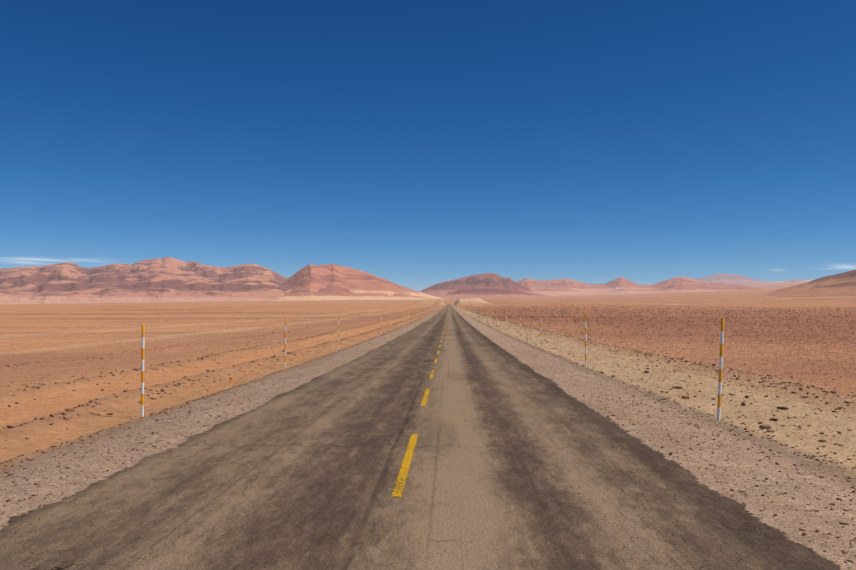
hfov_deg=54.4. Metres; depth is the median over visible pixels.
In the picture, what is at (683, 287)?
range
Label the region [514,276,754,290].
range
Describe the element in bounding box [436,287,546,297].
range
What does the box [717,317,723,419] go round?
snow pole
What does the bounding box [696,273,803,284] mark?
purple range
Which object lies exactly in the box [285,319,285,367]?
snow pole
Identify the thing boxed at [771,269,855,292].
range slope
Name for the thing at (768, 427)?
rocks
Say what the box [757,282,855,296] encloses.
range slope
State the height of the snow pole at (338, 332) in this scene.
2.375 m
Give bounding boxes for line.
[391,309,448,496]
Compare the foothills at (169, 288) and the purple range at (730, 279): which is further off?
the purple range at (730, 279)
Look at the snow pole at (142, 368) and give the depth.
17.96 m
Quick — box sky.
[0,0,855,291]
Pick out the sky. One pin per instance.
(417, 145)
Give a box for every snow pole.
[141,324,144,416]
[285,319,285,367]
[338,316,338,348]
[540,314,541,348]
[585,314,586,366]
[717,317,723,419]
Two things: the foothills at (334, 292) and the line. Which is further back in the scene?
the foothills at (334, 292)
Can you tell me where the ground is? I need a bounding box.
[0,279,855,569]
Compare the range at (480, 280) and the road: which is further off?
the range at (480, 280)
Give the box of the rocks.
[0,310,855,567]
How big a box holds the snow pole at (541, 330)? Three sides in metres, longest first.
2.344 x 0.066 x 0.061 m
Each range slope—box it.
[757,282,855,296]
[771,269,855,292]
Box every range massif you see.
[0,267,282,290]
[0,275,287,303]
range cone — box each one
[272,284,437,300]
[280,264,443,298]
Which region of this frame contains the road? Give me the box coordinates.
[0,304,840,569]
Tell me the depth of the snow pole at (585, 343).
31.91 m
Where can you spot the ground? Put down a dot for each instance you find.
(206, 318)
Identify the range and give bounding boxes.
[420,273,540,295]
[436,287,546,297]
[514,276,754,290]
[529,282,785,295]
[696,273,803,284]
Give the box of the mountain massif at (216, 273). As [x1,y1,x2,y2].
[0,257,287,281]

